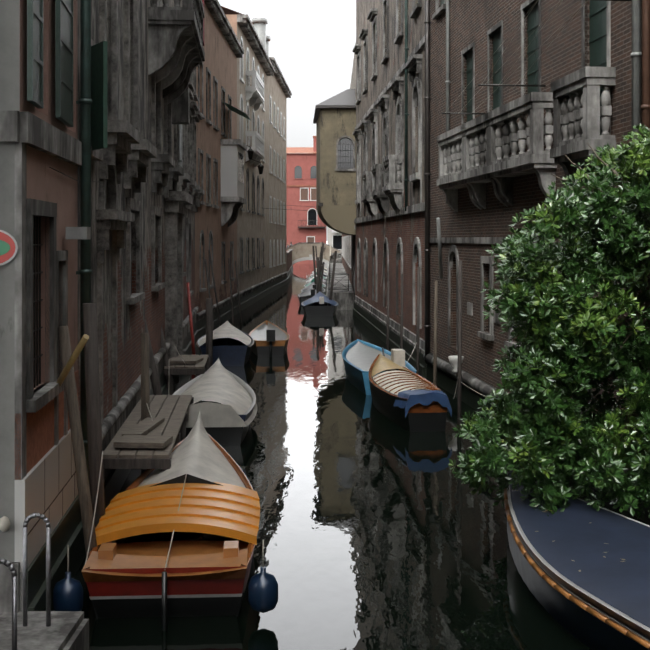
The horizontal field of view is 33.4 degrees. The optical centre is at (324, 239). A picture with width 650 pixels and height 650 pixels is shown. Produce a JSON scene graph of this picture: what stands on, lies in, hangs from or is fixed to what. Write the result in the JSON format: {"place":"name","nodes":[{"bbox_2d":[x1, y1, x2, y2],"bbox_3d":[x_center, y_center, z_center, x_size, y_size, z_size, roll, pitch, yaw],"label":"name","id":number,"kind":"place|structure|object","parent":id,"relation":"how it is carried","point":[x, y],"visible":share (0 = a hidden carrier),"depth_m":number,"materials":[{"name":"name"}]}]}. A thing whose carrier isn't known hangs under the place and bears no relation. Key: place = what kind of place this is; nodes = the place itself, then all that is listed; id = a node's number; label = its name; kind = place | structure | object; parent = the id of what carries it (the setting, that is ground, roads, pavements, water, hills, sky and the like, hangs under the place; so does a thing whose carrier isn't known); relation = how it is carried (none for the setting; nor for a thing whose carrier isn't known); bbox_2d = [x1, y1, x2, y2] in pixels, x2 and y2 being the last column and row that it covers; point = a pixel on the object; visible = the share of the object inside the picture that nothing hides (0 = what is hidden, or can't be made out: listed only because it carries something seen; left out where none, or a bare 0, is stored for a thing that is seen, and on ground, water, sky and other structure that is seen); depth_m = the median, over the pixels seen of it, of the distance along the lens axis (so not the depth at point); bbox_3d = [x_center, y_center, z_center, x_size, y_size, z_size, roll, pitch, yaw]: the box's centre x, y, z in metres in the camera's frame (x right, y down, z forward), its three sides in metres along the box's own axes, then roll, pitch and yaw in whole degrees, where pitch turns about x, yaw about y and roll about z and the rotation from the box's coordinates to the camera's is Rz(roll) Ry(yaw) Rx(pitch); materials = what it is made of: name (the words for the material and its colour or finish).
{"place":"outdoors","nodes":[
{"label":"outdoors","id":0,"kind":"place"},
{"bbox_2d":[218,0,355,240],"label":"sky","id":1,"kind":"structure","parent":0,"point":[312,42],"materials":[{"name":"white"}]},
{"bbox_2d":[74,241,649,649],"bbox_3d":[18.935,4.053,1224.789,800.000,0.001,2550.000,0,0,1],"label":"water","id":2,"kind":"structure","parent":0,"point":[378,530],"depth_m":14.97,"materials":[{"name":"black liquid"}]},
{"bbox_2d":[0,0,19,612],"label":"building","id":3,"kind":"structure","parent":2,"relation":"in","point":[9,73],"depth_m":10.58,"materials":[{"name":"stone"}]},
{"bbox_2d":[0,513,88,649],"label":"landing","id":4,"kind":"object","parent":2,"relation":"in","point":[47,629],"visible":1,"depth_m":10.16,"materials":[{"name":"stone"}]},
{"bbox_2d":[15,0,91,609],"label":"building","id":5,"kind":"structure","parent":2,"relation":"in","point":[49,232],"depth_m":12.13,"materials":[{"name":"grey"}]},
{"bbox_2d":[78,0,156,451],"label":"building","id":6,"kind":"structure","parent":2,"relation":"in","point":[123,150],"depth_m":17.59,"materials":[{"name":"stone"}]},
{"bbox_2d":[0,250,241,555],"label":"poles","id":7,"kind":"object","parent":2,"relation":"in","point":[87,488],"visible":0.65,"depth_m":13.50,"materials":[{"name":"brown wood"}]},
{"bbox_2d":[103,355,209,471],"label":"jetty","id":8,"kind":"object","parent":2,"relation":"in","point":[159,437],"visible":0.69,"depth_m":17.52,"materials":[{"name":"grey wood"}]},
{"bbox_2d":[53,412,277,630],"bbox_3d":[-1.644,3.586,14.572,2.390,1.534,6.780,0,0,1],"label":"boat","id":9,"kind":"object","parent":2,"relation":"on","point":[202,484],"visible":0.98,"depth_m":12.38,"materials":[{"name":"orange wood"}]},
{"bbox_2d":[145,0,204,390],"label":"palazzo","id":10,"kind":"structure","parent":2,"relation":"in","point":[174,54],"depth_m":27.49,"materials":[{"name":"stone"}]},
{"bbox_2d":[173,357,256,444],"bbox_3d":[-2.450,3.645,24.332,2.023,1.315,6.488,0,0,1],"label":"boat","id":11,"kind":"object","parent":2,"relation":"in","point":[228,420],"visible":0.77,"depth_m":22.09,"materials":[{"name":"black"}]},
{"bbox_2d":[195,0,246,321],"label":"building","id":12,"kind":"structure","parent":2,"relation":"in","point":[221,148],"depth_m":50.51,"materials":[{"name":"stone"}]},
{"bbox_2d":[196,321,253,365],"bbox_3d":[-3.377,3.659,37.460,2.023,1.287,5.865,0,0,1],"label":"blue boat","id":13,"kind":"object","parent":2,"relation":"in","point":[232,345],"visible":0.77,"depth_m":35.37,"materials":[{"name":"blue wood"}]},
{"bbox_2d":[221,6,274,297],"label":"building","id":14,"kind":"structure","parent":2,"relation":"on","point":[255,68],"depth_m":67.58,"materials":[{"name":"stone"}]},
{"bbox_2d":[249,320,288,356],"bbox_3d":[-2.059,3.678,40.271,1.586,1.150,6.403,0,0,1],"label":"boat","id":15,"kind":"object","parent":2,"relation":"in","point":[270,339],"visible":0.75,"depth_m":37.50,"materials":[{"name":"white"}]},
{"bbox_2d":[267,57,291,283],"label":"building","id":16,"kind":"structure","parent":2,"relation":"in","point":[278,92],"depth_m":88.53,"materials":[{"name":"paint"}]},
{"bbox_2d":[286,249,292,271],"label":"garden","id":17,"kind":"object","parent":2,"relation":"in","point":[288,259],"depth_m":114.74,"materials":[{"name":"stone"}]},
{"bbox_2d":[286,136,325,263],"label":"building","id":18,"kind":"structure","parent":2,"relation":"in","point":[309,225],"depth_m":176.03,"materials":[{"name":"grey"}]},
{"bbox_2d":[298,287,324,305],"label":"boat","id":19,"kind":"object","parent":2,"relation":"on","point":[307,294],"visible":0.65,"depth_m":67.08,"materials":[{"name":"black"}]},
{"bbox_2d":[301,281,325,293],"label":"boat","id":20,"kind":"object","parent":2,"relation":"on","point":[313,285],"visible":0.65,"depth_m":73.92,"materials":[{"name":"black"}]},
{"bbox_2d":[286,242,341,263],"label":"bridge","id":21,"kind":"structure","parent":2,"relation":"in","point":[302,251],"depth_m":142.96,"materials":[{"name":"stone"}]},
{"bbox_2d":[304,278,325,288],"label":"boat","id":22,"kind":"object","parent":2,"relation":"on","point":[312,280],"visible":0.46,"depth_m":81.72,"materials":[{"name":"grey"}]},
{"bbox_2d":[306,274,326,284],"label":"boat","id":23,"kind":"object","parent":2,"relation":"on","point":[309,280],"visible":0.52,"depth_m":89.54,"materials":[{"name":"grey"}]},
{"bbox_2d":[301,292,337,315],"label":"boat","id":24,"kind":"object","parent":2,"relation":"on","point":[311,307],"visible":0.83,"depth_m":57.08,"materials":[{"name":"black wood"}]},
{"bbox_2d":[20,264,649,610],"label":"algae","id":25,"kind":"object","parent":2,"relation":"in","point":[68,530],"visible":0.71,"depth_m":16.87,"materials":[{"name":"plant"}]},
{"bbox_2d":[328,227,341,266],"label":"building","id":26,"kind":"structure","parent":2,"relation":"in","point":[334,239],"depth_m":159.95,"materials":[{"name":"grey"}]},
{"bbox_2d":[327,43,355,309],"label":"building","id":27,"kind":"structure","parent":2,"relation":"on","point":[344,290],"depth_m":67.42,"materials":[{"name":"grey"}]},
{"bbox_2d":[313,89,355,234],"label":"oriel","id":28,"kind":"object","parent":27,"relation":"on","point":[334,120],"visible":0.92,"depth_m":59.24,"materials":[{"name":"paint"}]},
{"bbox_2d":[342,339,416,394],"bbox_3d":[1.371,3.598,31.235,1.699,1.410,6.610,0,0,-6],"label":"boat","id":29,"kind":"object","parent":2,"relation":"on","point":[359,356],"visible":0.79,"depth_m":30.15,"materials":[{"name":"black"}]},
{"bbox_2d":[312,241,463,432],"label":"poles","id":30,"kind":"object","parent":2,"relation":"in","point":[455,361],"visible":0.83,"depth_m":29.36,"materials":[{"name":"brown wood"}]},
{"bbox_2d":[85,228,485,563],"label":"ropes","id":31,"kind":"object","parent":30,"relation":"attached to","point":[152,420],"visible":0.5,"depth_m":13.27,"materials":[{"name":"beige"}]},
{"bbox_2d":[352,0,425,374],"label":"palazzo","id":32,"kind":"structure","parent":2,"relation":"in","point":[388,133],"depth_m":41.27,"materials":[{"name":"stone"}]},
{"bbox_2d":[368,353,451,431],"bbox_3d":[1.817,3.689,26.110,1.440,1.228,6.849,0,0,-6],"label":"boat","id":33,"kind":"object","parent":2,"relation":"in","point":[416,403],"visible":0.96,"depth_m":23.59,"materials":[{"name":"black"}]},
{"bbox_2d":[423,0,649,473],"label":"building","id":34,"kind":"structure","parent":2,"relation":"in","point":[522,98],"depth_m":23.15,"materials":[{"name":"brick"}]},
{"bbox_2d":[448,123,649,518],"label":"tree","id":35,"kind":"object","parent":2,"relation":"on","point":[534,419],"visible":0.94,"depth_m":13.13,"materials":[{"name":"green plant"}]},
{"bbox_2d":[504,470,649,649],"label":"navy boat","id":36,"kind":"object","parent":2,"relation":"on","point":[583,567],"visible":0.83,"depth_m":11.45,"materials":[{"name":"blue"}]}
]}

